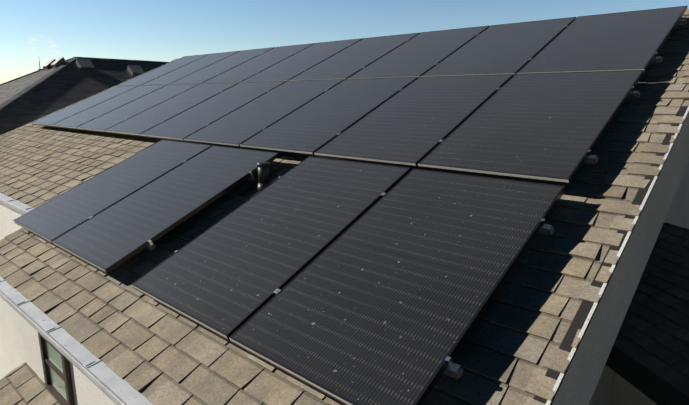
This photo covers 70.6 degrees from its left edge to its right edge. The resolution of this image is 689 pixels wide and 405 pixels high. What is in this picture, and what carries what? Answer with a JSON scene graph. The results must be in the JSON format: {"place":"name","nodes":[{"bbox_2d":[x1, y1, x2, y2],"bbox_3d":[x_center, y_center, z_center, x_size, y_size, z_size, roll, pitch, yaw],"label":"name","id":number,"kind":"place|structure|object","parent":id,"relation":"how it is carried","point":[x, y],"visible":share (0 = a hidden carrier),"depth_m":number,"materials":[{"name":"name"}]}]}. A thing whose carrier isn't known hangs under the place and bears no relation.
{"place":"outdoors","nodes":[
{"label":"outdoors","id":0,"kind":"place"},
{"bbox_2d":[0,58,165,134],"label":"wing roof","id":1,"kind":"structure","parent":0,"point":[68,85],"depth_m":14.27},
{"bbox_2d":[42,59,55,70],"bbox_3d":[-9.541,-4.474,15.839,0.468,0.375,0.425,11,16,41],"label":"roof vent","id":2,"kind":"object","parent":1,"relation":"on","point":[46,66],"visible":0.63,"depth_m":15.69,"materials":[{"name":"grey metal"}]},
{"bbox_2d":[51,57,68,68],"bbox_3d":[-9.097,-4.448,15.543,0.468,0.375,0.425,11,16,41],"label":"roof vent","id":3,"kind":"object","parent":1,"relation":"on","point":[59,61],"visible":0.89,"depth_m":15.43,"materials":[{"name":"grey metal"}]},
{"bbox_2d":[0,57,168,109],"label":"wing caps","id":4,"kind":"object","parent":1,"relation":"on","point":[27,89],"visible":0.68,"depth_m":14.58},
{"bbox_2d":[73,59,96,71],"bbox_3d":[-8.362,-4.420,15.685,0.494,0.406,0.546,11,16,41],"label":"roof vent","id":5,"kind":"object","parent":1,"relation":"on","point":[87,65],"visible":0.96,"depth_m":15.58,"materials":[{"name":"grey metal"}]},
{"bbox_2d":[125,65,144,76],"bbox_3d":[-7.142,-4.492,16.654,0.494,0.406,0.546,11,16,41],"label":"roof vent","id":6,"kind":"object","parent":1,"relation":"on","point":[134,70],"visible":0.78,"depth_m":16.53,"materials":[{"name":"grey metal"}]},
{"bbox_2d":[0,162,688,404],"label":"house walls","id":7,"kind":"structure","parent":0,"point":[19,342],"depth_m":4.14,"materials":[{"name":"paint"}]},
{"bbox_2d":[38,332,74,404],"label":"window","id":8,"kind":"structure","parent":7,"relation":"attached to","point":[57,373],"depth_m":3.30,"materials":[{"name":"brown"}]},
{"bbox_2d":[605,345,688,404],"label":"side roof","id":9,"kind":"structure","parent":7,"relation":"attached to","point":[635,382],"depth_m":4.35,"materials":[{"name":"grey"}]},
{"bbox_2d":[613,223,688,396],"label":"side roof shingles","id":10,"kind":"object","parent":9,"relation":"on","point":[653,334],"visible":0.83,"depth_m":4.66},
{"bbox_2d":[0,0,688,83],"label":"sky","id":11,"kind":"structure","parent":0,"point":[146,30],"materials":[{"name":"blue"}]},
{"bbox_3d":[-1.668,4.165,2.127,4.400,4.900,2.433,11,16,41],"label":"low roof","id":12,"kind":"object","parent":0,"visible":0},
{"bbox_2d":[0,362,60,404],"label":"roof shingles","id":13,"kind":"object","parent":12,"relation":"on","point":[23,384],"visible":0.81,"depth_m":3.59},
{"bbox_3d":[-0.032,-1.487,8.751,10.808,2.592,11.281,11,16,41],"label":"roof deck","id":14,"kind":"object","parent":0,"visible":0},
{"bbox_2d":[0,276,152,404],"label":"gutter","id":15,"kind":"object","parent":14,"relation":"attached to","point":[115,388],"visible":0.94,"depth_m":2.87,"materials":[{"name":"metal"}]},
{"bbox_2d":[0,14,688,404],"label":"roof shingles","id":16,"kind":"object","parent":14,"relation":"on","point":[154,352],"visible":0.27,"depth_m":2.85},
{"bbox_2d":[0,193,34,214],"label":"gutter","id":17,"kind":"object","parent":16,"relation":"on","point":[15,205],"visible":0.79,"depth_m":5.57,"materials":[{"name":"metal"}]},
{"bbox_2d":[238,162,278,197],"bbox_3d":[-0.674,-0.201,4.132,0.320,0.281,0.333,11,16,41],"label":"vent pipe","id":18,"kind":"object","parent":16,"relation":"on","point":[265,179],"visible":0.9,"depth_m":4.09,"materials":[{"name":"black"}]},
{"bbox_2d":[47,15,686,378],"bbox_3d":[-1.683,-1.212,6.478,9.617,1.916,4.392,11,16,41],"label":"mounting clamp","id":19,"kind":"object","parent":16,"relation":"on","point":[454,370],"visible":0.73,"depth_m":3.04,"materials":[{"name":"silver metal"}]},
{"bbox_2d":[32,86,136,126],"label":"panel","id":20,"kind":"object","parent":19,"relation":"attached to","point":[69,111],"visible":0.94,"depth_m":9.13,"materials":[{"name":"black glass"}]},
{"bbox_2d":[52,85,165,128],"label":"panel","id":21,"kind":"object","parent":19,"relation":"attached to","point":[97,110],"visible":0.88,"depth_m":8.44,"materials":[{"name":"black glass"}]},
{"bbox_2d":[13,140,211,243],"bbox_3d":[-2.308,-0.199,4.936,1.040,0.716,1.622,11,16,41],"label":"solar panel","id":22,"kind":"object","parent":19,"relation":"on","point":[51,220],"visible":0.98,"depth_m":4.83,"materials":[{"name":"black glass"}]},
{"bbox_2d":[76,84,198,131],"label":"panel","id":23,"kind":"object","parent":19,"relation":"attached to","point":[104,122],"visible":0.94,"depth_m":7.75,"materials":[{"name":"black glass"}]},
{"bbox_2d":[117,54,208,85],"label":"panel","id":24,"kind":"object","parent":19,"relation":"on","point":[159,71],"visible":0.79,"depth_m":10.19,"materials":[{"name":"black glass"}]},
{"bbox_2d":[52,145,279,273],"bbox_3d":[-1.516,-0.049,4.247,1.040,0.714,1.623,11,16,41],"label":"panel","id":25,"kind":"object","parent":19,"relation":"on","point":[112,237],"visible":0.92,"depth_m":4.10,"materials":[{"name":"black glass"}]},
{"bbox_2d":[105,82,238,135],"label":"panel","id":26,"kind":"object","parent":19,"relation":"attached to","point":[143,121],"visible":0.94,"depth_m":7.05,"materials":[{"name":"black glass"}]},
{"bbox_2d":[142,51,238,84],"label":"panel","id":27,"kind":"object","parent":19,"relation":"attached to","point":[185,70],"visible":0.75,"depth_m":9.51,"materials":[{"name":"black glass"}]},
{"bbox_2d":[140,81,285,140],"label":"panel","id":28,"kind":"object","parent":19,"relation":"attached to","point":[188,122],"visible":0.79,"depth_m":6.36,"materials":[{"name":"black glass"}]},
{"bbox_2d":[169,47,274,84],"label":"panel","id":29,"kind":"object","parent":19,"relation":"on","point":[202,75],"visible":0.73,"depth_m":8.80,"materials":[{"name":"black glass"}]},
{"bbox_2d":[203,43,314,82],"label":"panel","id":30,"kind":"object","parent":19,"relation":"attached to","point":[254,66],"visible":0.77,"depth_m":8.11,"materials":[{"name":"black glass"}]},
{"bbox_2d":[184,79,344,147],"bbox_3d":[-0.917,-1.102,5.763,1.040,0.713,1.623,11,16,41],"label":"panel","id":31,"kind":"object","parent":19,"relation":"attached to","point":[240,125],"visible":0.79,"depth_m":5.65,"materials":[{"name":"black glass"}]},
{"bbox_2d":[131,156,410,340],"bbox_3d":[-0.444,0.153,3.314,1.040,0.715,1.622,11,16,41],"label":"solar panel","id":32,"kind":"object","parent":19,"relation":"on","point":[227,276],"visible":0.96,"depth_m":3.16,"materials":[{"name":"black glass"}]},
{"bbox_2d":[242,38,362,81],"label":"panel","id":33,"kind":"object","parent":19,"relation":"on","point":[292,66],"visible":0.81,"depth_m":7.42,"materials":[{"name":"black glass"}]},
{"bbox_2d":[240,77,417,155],"bbox_3d":[-0.128,-0.952,5.074,1.040,0.712,1.623,11,16,41],"label":"panel","id":34,"kind":"object","parent":19,"relation":"attached to","point":[310,128],"visible":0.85,"depth_m":4.95,"materials":[{"name":"black glass"}]},
{"bbox_2d":[289,33,419,80],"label":"panel","id":35,"kind":"object","parent":19,"relation":"attached to","point":[349,61],"visible":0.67,"depth_m":6.72,"materials":[{"name":"black glass"}]},
{"bbox_2d":[229,168,565,404],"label":"panel","id":36,"kind":"object","parent":19,"relation":"on","point":[387,298],"visible":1,"depth_m":2.44,"materials":[{"name":"black glass"}]},
{"bbox_2d":[314,74,513,167],"bbox_3d":[0.665,-0.801,4.386,1.040,0.713,1.623,11,16,41],"label":"panel","id":37,"kind":"object","parent":19,"relation":"attached to","point":[413,123],"visible":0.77,"depth_m":4.25,"materials":[{"name":"black glass"}]},
{"bbox_2d":[347,25,489,78],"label":"panel","id":38,"kind":"object","parent":19,"relation":"attached to","point":[420,54],"visible":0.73,"depth_m":6.03,"materials":[{"name":"black glass"}]},
{"bbox_2d":[421,17,576,76],"bbox_3d":[1.747,-1.732,5.424,1.040,0.713,1.622,11,16,41],"label":"panel","id":39,"kind":"object","parent":19,"relation":"attached to","point":[511,48],"visible":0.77,"depth_m":5.32,"materials":[{"name":"black glass"}]},
{"bbox_2d":[418,70,643,184],"bbox_3d":[1.456,-0.651,3.695,1.040,0.714,1.623,11,16,41],"label":"panel","id":40,"kind":"object","parent":19,"relation":"attached to","point":[547,127],"visible":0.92,"depth_m":3.54,"materials":[{"name":"black glass"}]},
{"bbox_2d":[517,6,687,73],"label":"panel","id":41,"kind":"object","parent":19,"relation":"on","point":[628,40],"visible":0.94,"depth_m":4.62,"materials":[{"name":"black glass"}]},
{"bbox_2d":[0,61,688,404],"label":"rake trim","id":42,"kind":"structure","parent":14,"relation":"attached to","point":[599,323],"depth_m":2.49,"materials":[{"name":"grey paint"}]}
]}

